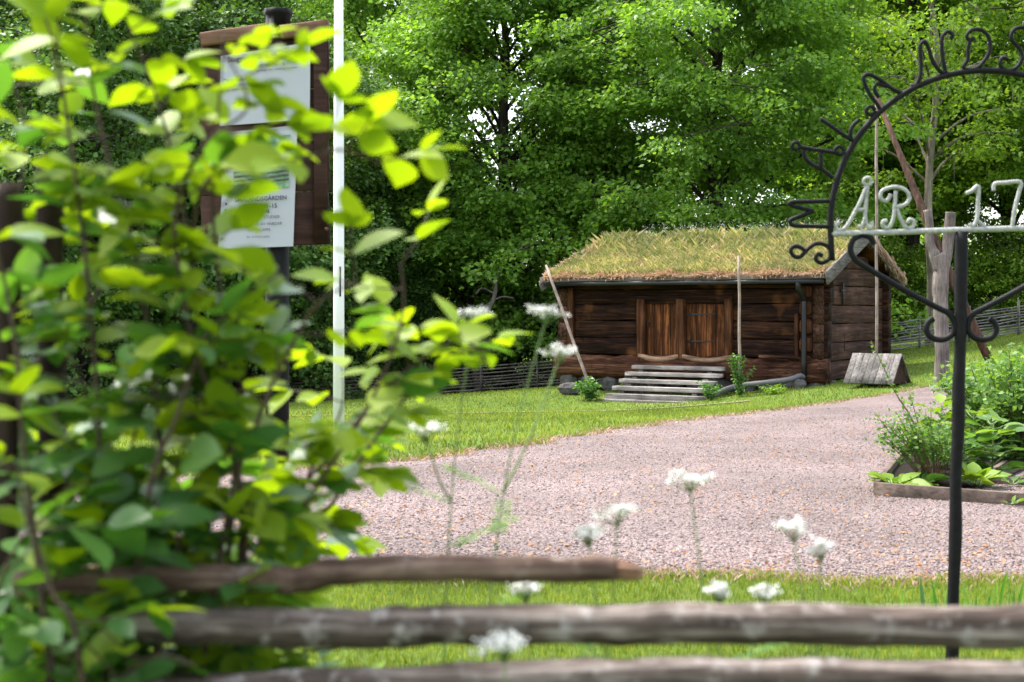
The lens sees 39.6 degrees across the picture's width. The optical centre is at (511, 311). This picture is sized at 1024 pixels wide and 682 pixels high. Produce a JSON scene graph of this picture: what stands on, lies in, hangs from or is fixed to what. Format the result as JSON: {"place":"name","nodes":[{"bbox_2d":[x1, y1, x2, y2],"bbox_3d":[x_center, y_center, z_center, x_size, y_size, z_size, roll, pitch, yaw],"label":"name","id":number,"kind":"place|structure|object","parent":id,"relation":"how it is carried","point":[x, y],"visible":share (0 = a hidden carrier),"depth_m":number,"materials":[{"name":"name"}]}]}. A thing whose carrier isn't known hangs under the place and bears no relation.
{"place":"outdoors","nodes":[
{"label":"outdoors","id":0,"kind":"place"},
{"bbox_2d":[19,294,1023,666],"bbox_3d":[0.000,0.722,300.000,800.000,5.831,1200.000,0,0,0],"label":"ground","id":1,"kind":"structure","parent":0,"point":[625,406],"depth_m":8.55,"materials":[{"name":"green plant"}]},
{"bbox_2d":[0,6,117,263],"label":"maple tree","id":2,"kind":"object","parent":1,"relation":"on","point":[36,103],"depth_m":61.26,"materials":[{"name":"green plant"}]},
{"bbox_2d":[0,0,143,407],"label":"dark tree","id":3,"kind":"object","parent":1,"relation":"on","point":[91,237],"visible":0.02,"depth_m":44.01,"materials":[{"name":"green plant"}]},
{"bbox_2d":[24,285,150,409],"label":"undergrowth shrub","id":4,"kind":"object","parent":1,"relation":"on","point":[99,376],"depth_m":42.44,"materials":[{"name":"green plant"}]},
{"bbox_2d":[22,6,156,164],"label":"maple tree","id":5,"kind":"object","parent":1,"relation":"on","point":[111,41],"depth_m":62.79,"materials":[{"name":"green plant"}]},
{"bbox_2d":[0,0,290,408],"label":"dark tree","id":6,"kind":"object","parent":1,"relation":"on","point":[12,28],"visible":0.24,"depth_m":38.52,"materials":[{"name":"green plant"}]},
{"bbox_2d":[0,0,314,401],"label":"dark tree","id":7,"kind":"object","parent":1,"relation":"on","point":[106,114],"depth_m":46.51,"materials":[{"name":"green plant"}]},
{"bbox_2d":[106,309,235,407],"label":"undergrowth shrub","id":8,"kind":"object","parent":1,"relation":"on","point":[191,399],"visible":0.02,"depth_m":43.27,"materials":[{"name":"green plant"}]},
{"bbox_2d":[22,0,431,407],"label":"dark tree","id":9,"kind":"object","parent":1,"relation":"on","point":[304,255],"visible":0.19,"depth_m":42.50,"materials":[{"name":"green plant"}]},
{"bbox_2d":[200,7,330,464],"bbox_3d":[-1.613,-0.220,9.367,0.849,3.541,0.257,0,0,0],"label":"notice board","id":10,"kind":"object","parent":1,"relation":"on","point":[292,217],"visible":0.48,"depth_m":9.28,"materials":[{"name":"brown wood"}]},
{"bbox_2d":[0,0,532,681],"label":"leafy shrub","id":11,"kind":"object","parent":1,"relation":"on","point":[126,510],"visible":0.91,"depth_m":2.01,"materials":[{"name":"green plant"}]},
{"bbox_2d":[215,291,323,400],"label":"undergrowth shrub","id":12,"kind":"object","parent":1,"relation":"on","point":[260,325],"visible":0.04,"depth_m":45.24,"materials":[{"name":"green plant"}]},
{"bbox_2d":[120,0,450,371],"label":"maple tree","id":13,"kind":"object","parent":1,"relation":"on","point":[380,16],"depth_m":60.44,"materials":[{"name":"green plant"}]},
{"bbox_2d":[275,649,337,662],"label":"nettle","id":14,"kind":"object","parent":1,"relation":"on","point":[330,658],"visible":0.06,"depth_m":3.30,"materials":[{"name":"green plant"}]},
{"bbox_2d":[304,648,341,666],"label":"nettle","id":15,"kind":"object","parent":1,"relation":"on","point":[325,663],"visible":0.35,"depth_m":2.51,"materials":[{"name":"green plant"}]},
{"bbox_2d":[333,0,344,431],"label":"flagpole","id":16,"kind":"object","parent":1,"relation":"on","point":[338,266],"visible":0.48,"depth_m":19.14,"materials":[{"name":"white paint"}]},
{"bbox_2d":[289,292,405,400],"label":"undergrowth shrub","id":17,"kind":"object","parent":1,"relation":"on","point":[356,354],"visible":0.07,"depth_m":45.73,"materials":[{"name":"green plant"}]},
{"bbox_2d":[289,155,462,399],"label":"dark tree","id":18,"kind":"object","parent":1,"relation":"on","point":[395,271],"visible":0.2,"depth_m":46.28,"materials":[{"name":"green plant"}]},
{"bbox_2d":[372,661,384,666],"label":"nettle","id":19,"kind":"object","parent":1,"relation":"on","point":[381,664],"visible":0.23,"depth_m":2.72,"materials":[{"name":"green plant"}]},
{"bbox_2d":[275,0,527,388],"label":"maple tree","id":20,"kind":"object","parent":1,"relation":"on","point":[350,15],"visible":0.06,"depth_m":52.69,"materials":[{"name":"green plant"}]},
{"bbox_2d":[231,356,600,402],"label":"pole fence","id":21,"kind":"object","parent":1,"relation":"on","point":[262,395],"visible":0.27,"depth_m":43.67,"materials":[{"name":"grey wood"}]},
{"bbox_2d":[368,288,481,396],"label":"undergrowth shrub","id":22,"kind":"object","parent":1,"relation":"on","point":[434,360],"visible":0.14,"depth_m":46.83,"materials":[{"name":"green plant"}]},
{"bbox_2d":[404,305,520,662],"bbox_3d":[-0.125,0.794,2.523,0.264,1.610,0.213,0,0,-23],"label":"cow parsley","id":23,"kind":"object","parent":1,"relation":"on","point":[476,314],"visible":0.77,"depth_m":2.48,"materials":[{"name":"green plant"}]},
{"bbox_2d":[395,169,536,393],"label":"dark tree","id":24,"kind":"object","parent":1,"relation":"on","point":[466,289],"visible":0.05,"depth_m":50.25,"materials":[{"name":"green plant"}]},
{"bbox_2d":[469,268,513,391],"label":"dead snag","id":25,"kind":"object","parent":1,"relation":"on","point":[490,304],"visible":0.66,"depth_m":43.95,"materials":[{"name":"grey wood"}]},
{"bbox_2d":[468,630,528,681],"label":"cow parsley","id":26,"kind":"object","parent":1,"relation":"on","point":[504,657],"visible":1,"depth_m":1.79,"materials":[{"name":"white plant"}]},
{"bbox_2d":[441,304,577,661],"bbox_3d":[-0.035,0.791,2.597,0.242,1.617,0.285,0,0,32],"label":"cow parsley","id":27,"kind":"object","parent":1,"relation":"on","point":[549,311],"visible":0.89,"depth_m":2.62,"materials":[{"name":"green plant"}]},
{"bbox_2d":[465,295,556,391],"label":"undergrowth shrub","id":28,"kind":"object","parent":1,"relation":"on","point":[509,362],"visible":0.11,"depth_m":46.76,"materials":[{"name":"green plant"}]},
{"bbox_2d":[0,154,1023,681],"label":"rail fence","id":29,"kind":"object","parent":1,"relation":"on","point":[730,624],"visible":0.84,"depth_m":1.90,"materials":[{"name":"grey wood"}]},
{"bbox_2d":[319,0,707,390],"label":"maple tree","id":30,"kind":"object","parent":1,"relation":"on","point":[427,59],"visible":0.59,"depth_m":45.41,"materials":[{"name":"green plant"}]},
{"bbox_2d":[17,381,1023,581],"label":"gravel yard","id":31,"kind":"structure","parent":1,"relation":"on","point":[925,395],"depth_m":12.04,"materials":[{"name":"grey gravel"}]},
{"bbox_2d":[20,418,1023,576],"bbox_3d":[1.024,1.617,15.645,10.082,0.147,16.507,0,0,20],"label":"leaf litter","id":32,"kind":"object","parent":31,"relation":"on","point":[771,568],"visible":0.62,"depth_m":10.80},
{"bbox_2d":[873,425,1023,505],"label":"raised bed","id":33,"kind":"object","parent":31,"relation":"on","point":[880,487],"visible":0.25,"depth_m":12.04,"materials":[{"name":"grey wood"}]},
{"bbox_2d":[1000,495,1023,504],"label":"broadleaf plant","id":34,"kind":"object","parent":31,"relation":"on","point":[1014,498],"visible":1,"depth_m":11.59,"materials":[{"name":"green plant"}]},
{"bbox_2d":[1002,476,1023,484],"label":"broadleaf plant","id":35,"kind":"object","parent":31,"relation":"on","point":[1013,479],"visible":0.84,"depth_m":12.91,"materials":[{"name":"green plant"}]},
{"bbox_2d":[506,582,542,659],"bbox_3d":[0.024,1.020,2.305,0.198,1.160,0.247,0,0,0],"label":"cow parsley","id":36,"kind":"object","parent":1,"relation":"on","point":[530,587],"visible":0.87,"depth_m":2.33,"materials":[{"name":"white plant"}]},
{"bbox_2d":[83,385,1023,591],"bbox_3d":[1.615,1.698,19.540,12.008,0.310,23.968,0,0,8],"label":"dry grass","id":37,"kind":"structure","parent":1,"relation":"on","point":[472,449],"depth_m":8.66,"materials":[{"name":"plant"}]},
{"bbox_2d":[506,287,600,387],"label":"undergrowth shrub","id":38,"kind":"object","parent":1,"relation":"on","point":[540,325],"visible":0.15,"depth_m":44.91,"materials":[{"name":"green plant"}]},
{"bbox_2d":[545,265,588,382],"bbox_3d":[1.385,0.380,35.098,1.523,3.094,0.088,0,0,43],"label":"leaning pole","id":39,"kind":"object","parent":1,"relation":"on","point":[568,327],"visible":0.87,"depth_m":35.07,"materials":[{"name":"grey wood"}]},
{"bbox_2d":[113,18,1023,365],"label":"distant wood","id":40,"kind":"object","parent":1,"relation":"on","point":[685,146],"depth_m":80.83,"materials":[{"name":"green plant"}]},
{"bbox_2d":[558,382,579,394],"bbox_3d":[1.442,1.926,35.209,0.588,0.329,0.407,0,0,18],"label":"field stone","id":41,"kind":"object","parent":1,"relation":"on","point":[564,388],"visible":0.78,"depth_m":35.06,"materials":[{"name":"grey stone"}]},
{"bbox_2d":[533,289,624,385],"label":"undergrowth shrub","id":42,"kind":"object","parent":1,"relation":"on","point":[556,353],"depth_m":45.67,"materials":[{"name":"green plant"}]},
{"bbox_2d":[572,376,601,398],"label":"weed clump","id":43,"kind":"object","parent":1,"relation":"on","point":[589,388],"visible":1,"depth_m":33.82,"materials":[{"name":"green plant"}]},
{"bbox_2d":[564,501,640,658],"bbox_3d":[0.135,0.949,2.209,0.236,1.302,0.237,0,0,33],"label":"cow parsley","id":44,"kind":"object","parent":1,"relation":"on","point":[591,533],"visible":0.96,"depth_m":2.23,"materials":[{"name":"white plant"}]},
{"bbox_2d":[488,0,729,262],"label":"maple tree","id":45,"kind":"object","parent":1,"relation":"on","point":[659,137],"visible":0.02,"depth_m":58.67,"materials":[{"name":"green plant"}]},
{"bbox_2d":[599,365,726,402],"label":"wooden steps","id":46,"kind":"structure","parent":1,"relation":"on","point":[637,389],"depth_m":33.83,"materials":[{"name":"grey wood"}]},
{"bbox_2d":[696,380,723,398],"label":"weed clump","id":47,"kind":"object","parent":1,"relation":"on","point":[707,392],"visible":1,"depth_m":32.54,"materials":[{"name":"green plant"}]},
{"bbox_2d":[470,0,950,340],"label":"maple tree","id":48,"kind":"object","parent":1,"relation":"on","point":[716,161],"visible":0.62,"depth_m":43.35,"materials":[{"name":"green plant"}]},
{"bbox_2d":[539,217,907,392],"bbox_3d":[5.510,-0.160,36.675,8.049,4.470,5.914,0,0,33],"label":"log cabin","id":49,"kind":"object","parent":1,"relation":"on","point":[806,315],"visible":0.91,"depth_m":34.88,"materials":[{"name":"brown wood"}]},
{"bbox_2d":[647,303,675,355],"bbox_3d":[3.718,0.530,35.259,0.869,1.580,0.134,0,0,33],"label":"door","id":50,"kind":"structure","parent":49,"relation":"in","point":[661,318],"depth_m":35.28,"materials":[{"name":"brown wood"}]},
{"bbox_2d":[686,304,723,356],"bbox_3d":[4.727,0.530,34.643,1.050,1.580,0.080,0,0,33],"label":"door","id":51,"kind":"structure","parent":49,"relation":"in","point":[705,322],"depth_m":34.64,"materials":[{"name":"brown wood"}]},
{"bbox_2d":[665,466,788,657],"bbox_3d":[0.410,0.938,2.519,0.248,1.325,0.197,0,0,38],"label":"cow parsley","id":52,"kind":"object","parent":1,"relation":"on","point":[700,480],"visible":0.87,"depth_m":2.52,"materials":[{"name":"white plant"}]},
{"bbox_2d":[738,256,741,377],"bbox_3d":[5.264,0.158,32.899,0.089,2.882,0.075,0,0,-22],"label":"upright pole","id":53,"kind":"object","parent":1,"relation":"on","point":[739,316],"visible":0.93,"depth_m":32.87,"materials":[{"name":"grey wood"}]},
{"bbox_2d":[727,353,755,395],"bbox_3d":[5.269,1.447,32.617,0.743,0.998,0.404,0,0,0],"label":"climbing rose","id":54,"kind":"object","parent":1,"relation":"on","point":[739,386],"visible":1,"depth_m":32.60,"materials":[{"name":"green plant"}]},
{"bbox_2d":[703,581,782,657],"bbox_3d":[0.299,1.002,2.157,0.187,1.197,0.273,0,0,23],"label":"cow parsley","id":55,"kind":"object","parent":1,"relation":"on","point":[720,588],"visible":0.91,"depth_m":2.15,"materials":[{"name":"white plant"}]},
{"bbox_2d":[709,373,805,399],"bbox_3d":[5.669,1.738,33.105,2.289,0.622,0.718,0,0,0],"label":"log","id":56,"kind":"object","parent":1,"relation":"on","point":[771,381],"visible":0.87,"depth_m":32.98,"materials":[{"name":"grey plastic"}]},
{"bbox_2d":[757,383,788,394],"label":"weed clump","id":57,"kind":"object","parent":1,"relation":"on","point":[773,390],"visible":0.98,"depth_m":32.16,"materials":[{"name":"green plant"}]},
{"bbox_2d":[793,379,806,388],"bbox_3d":[6.665,1.717,32.903,0.325,0.306,0.283,0,0,0],"label":"field stone","id":58,"kind":"object","parent":1,"relation":"on","point":[801,383],"visible":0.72,"depth_m":32.81,"materials":[{"name":"grey stone"}]},
{"bbox_2d":[771,515,834,656],"bbox_3d":[0.511,0.965,2.261,0.280,1.271,0.198,0,0,16],"label":"cow parsley","id":59,"kind":"object","parent":1,"relation":"on","point":[825,544],"visible":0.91,"depth_m":2.29,"materials":[{"name":"white plant"}]},
{"bbox_2d":[678,0,1006,311],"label":"maple tree","id":60,"kind":"object","parent":1,"relation":"on","point":[891,162],"visible":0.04,"depth_m":57.09,"materials":[{"name":"green plant"}]},
{"bbox_2d":[843,353,910,384],"bbox_3d":[8.036,1.257,31.300,1.149,0.659,1.014,0,0,38],"label":"well cover","id":61,"kind":"object","parent":1,"relation":"on","point":[865,368],"visible":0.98,"depth_m":31.08,"materials":[{"name":"grey wood"}]},
{"bbox_2d":[775,0,1023,328],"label":"tall tree","id":62,"kind":"object","parent":1,"relation":"on","point":[965,216],"visible":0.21,"depth_m":53.82,"materials":[{"name":"green plant"}]},
{"bbox_2d":[787,25,1023,658],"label":"iron sign arch","id":63,"kind":"structure","parent":1,"relation":"on","point":[961,323],"depth_m":6.49,"materials":[{"name":"black metal"}]},
{"bbox_2d":[799,0,1023,343],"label":"pale trunk tree","id":64,"kind":"object","parent":1,"relation":"on","point":[882,30],"visible":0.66,"depth_m":48.48,"materials":[{"name":"green plant"}]},
{"bbox_2d":[900,572,947,605],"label":"tulip leaves","id":65,"kind":"object","parent":1,"relation":"on","point":[933,600],"visible":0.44,"depth_m":7.28,"materials":[{"name":"green plant"}]},
{"bbox_2d":[880,235,969,339],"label":"undergrowth shrub","id":66,"kind":"object","parent":1,"relation":"on","point":[897,251],"visible":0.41,"depth_m":52.32,"materials":[{"name":"green plant"}]},
{"bbox_2d":[874,95,993,387],"bbox_3d":[8.921,-1.522,30.510,2.602,6.560,0.799,0,0,34],"label":"well sweep","id":67,"kind":"object","parent":1,"relation":"on","point":[940,255],"visible":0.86,"depth_m":30.12,"materials":[{"name":"grey wood"}]},
{"bbox_2d":[851,0,1023,309],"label":"tall tree","id":68,"kind":"object","parent":1,"relation":"on","point":[962,146],"depth_m":60.41,"materials":[{"name":"green plant"}]},
{"bbox_2d":[891,233,998,328],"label":"undergrowth shrub","id":69,"kind":"object","parent":1,"relation":"on","point":[950,305],"visible":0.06,"depth_m":53.29,"materials":[{"name":"green plant"}]},
{"bbox_2d":[873,0,1023,312],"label":"tall tree","id":70,"kind":"object","parent":1,"relation":"on","point":[1004,207],"visible":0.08,"depth_m":55.76,"materials":[{"name":"green plant"}]},
{"bbox_2d":[891,297,1023,349],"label":"pole fence","id":71,"kind":"object","parent":1,"relation":"on","point":[1018,327],"visible":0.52,"depth_m":46.56,"materials":[{"name":"grey wood"}]},
{"bbox_2d":[934,0,1023,204],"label":"tall tree","id":72,"kind":"object","parent":1,"relation":"on","point":[1013,169],"visible":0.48,"depth_m":51.13,"materials":[{"name":"green plant"}]},
{"bbox_2d":[961,591,996,605],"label":"tulip leaves","id":73,"kind":"object","parent":1,"relation":"on","point":[975,604],"visible":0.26,"depth_m":6.98,"materials":[{"name":"green plant"}]},
{"bbox_2d":[941,212,1023,327],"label":"undergrowth shrub","id":74,"kind":"object","parent":1,"relation":"on","point":[985,238],"visible":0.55,"depth_m":52.38,"materials":[{"name":"green plant"}]},
{"bbox_2d":[962,570,1023,604],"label":"tulip leaves","id":75,"kind":"object","parent":1,"relation":"on","point":[1001,592],"visible":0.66,"depth_m":7.55,"materials":[{"name":"green plant"}]},
{"bbox_2d":[969,218,1023,325],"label":"undergrowth shrub","id":76,"kind":"object","parent":1,"relation":"on","point":[1019,251],"visible":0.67,"depth_m":51.50,"materials":[{"name":"green plant"}]},
{"bbox_2d":[294,400,749,415],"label":"trodden path","id":77,"kind":"structure","parent":0,"point":[604,410],"depth_m":31.00,"materials":[{"name":"brown soil"}]},
{"bbox_2d":[311,2,1023,282],"label":"sky","id":78,"kind":"structure","parent":0,"point":[476,116],"materials":[{"name":"white"}]},
{"bbox_2d":[891,437,1023,486],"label":"bed soil","id":79,"kind":"structure","parent":0,"point":[904,467],"depth_m":14.04,"materials":[{"name":"brown soil"}]},
{"bbox_2d":[871,341,923,470],"bbox_3d":[3.527,0.938,13.002,0.539,1.333,0.096,0,0,0],"label":"bramble cane","id":80,"kind":"object","parent":79,"relation":"on","point":[890,384],"visible":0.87,"depth_m":13.00,"materials":[{"name":"brown plant"}]},
{"bbox_2d":[864,471,933,485],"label":"broadleaf plant","id":81,"kind":"object","parent":79,"relation":"on","point":[902,478],"visible":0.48,"depth_m":12.61,"materials":[{"name":"green plant"}]},
{"bbox_2d":[887,469,949,485],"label":"broadleaf plant","id":82,"kind":"object","parent":79,"relation":"on","point":[930,477],"visible":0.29,"depth_m":12.72,"materials":[{"name":"green plant"}]},
{"bbox_2d":[864,386,975,482],"bbox_3d":[3.689,1.160,12.975,0.808,0.937,0.777,0,0,-11],"label":"rose bush","id":83,"kind":"object","parent":79,"relation":"on","point":[919,448],"visible":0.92,"depth_m":12.92,"materials":[{"name":"green plant"}]},
{"bbox_2d":[913,394,965,447],"bbox_3d":[4.828,1.262,15.989,0.653,0.632,0.652,0,0,17],"label":"broadleaf plant","id":84,"kind":"object","parent":79,"relation":"on","point":[940,398],"visible":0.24,"depth_m":16.00,"materials":[{"name":"green plant"}]},
{"bbox_2d":[921,427,972,466],"bbox_3d":[4.325,1.362,14.209,0.582,0.428,0.603,0,0,-30],"label":"broadleaf plant","id":85,"kind":"object","parent":79,"relation":"on","point":[943,447],"visible":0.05,"depth_m":14.18,"materials":[{"name":"green plant"}]},
{"bbox_2d":[913,354,1008,430],"bbox_3d":[5.752,1.079,17.444,1.519,1.111,1.290,0,0,0],"label":"rose bush","id":86,"kind":"object","parent":79,"relation":"on","point":[944,383],"visible":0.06,"depth_m":17.48,"materials":[{"name":"green plant"}]},
{"bbox_2d":[929,428,997,467],"bbox_3d":[4.295,1.338,13.601,0.708,0.478,0.648,0,0,0],"label":"broadleaf plant","id":87,"kind":"object","parent":79,"relation":"on","point":[978,435],"visible":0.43,"depth_m":13.54,"materials":[{"name":"green plant"}]},
{"bbox_2d":[936,404,1002,455],"bbox_3d":[4.871,1.278,15.008,0.637,0.596,0.605,0,0,-43],"label":"broadleaf plant","id":88,"kind":"object","parent":79,"relation":"on","point":[982,411],"visible":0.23,"depth_m":15.00,"materials":[{"name":"green plant"}]},
{"bbox_2d":[933,342,1023,458],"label":"rose bush","id":89,"kind":"object","parent":79,"relation":"on","point":[1010,404],"visible":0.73,"depth_m":15.03,"materials":[{"name":"green plant"}]},
{"bbox_2d":[939,351,1022,385],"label":"rose bush","id":90,"kind":"object","parent":79,"relation":"on","point":[951,370],"visible":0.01,"depth_m":19.51,"materials":[{"name":"green plant"}]},
{"bbox_2d":[962,462,1011,486],"bbox_3d":[4.189,1.450,12.806,0.563,0.258,0.502,0,0,-34],"label":"broadleaf plant","id":91,"kind":"object","parent":79,"relation":"on","point":[972,472],"visible":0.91,"depth_m":12.75,"materials":[{"name":"green plant"}]},
{"bbox_2d":[964,409,1023,471],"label":"broadleaf plant","id":92,"kind":"object","parent":79,"relation":"on","point":[1011,427],"visible":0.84,"depth_m":13.58,"materials":[{"name":"green plant"}]},
{"bbox_2d":[971,342,1023,402],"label":"rose bush","id":93,"kind":"object","parent":79,"relation":"on","point":[1020,349],"visible":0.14,"depth_m":16.36,"materials":[{"name":"green plant"}]}
]}

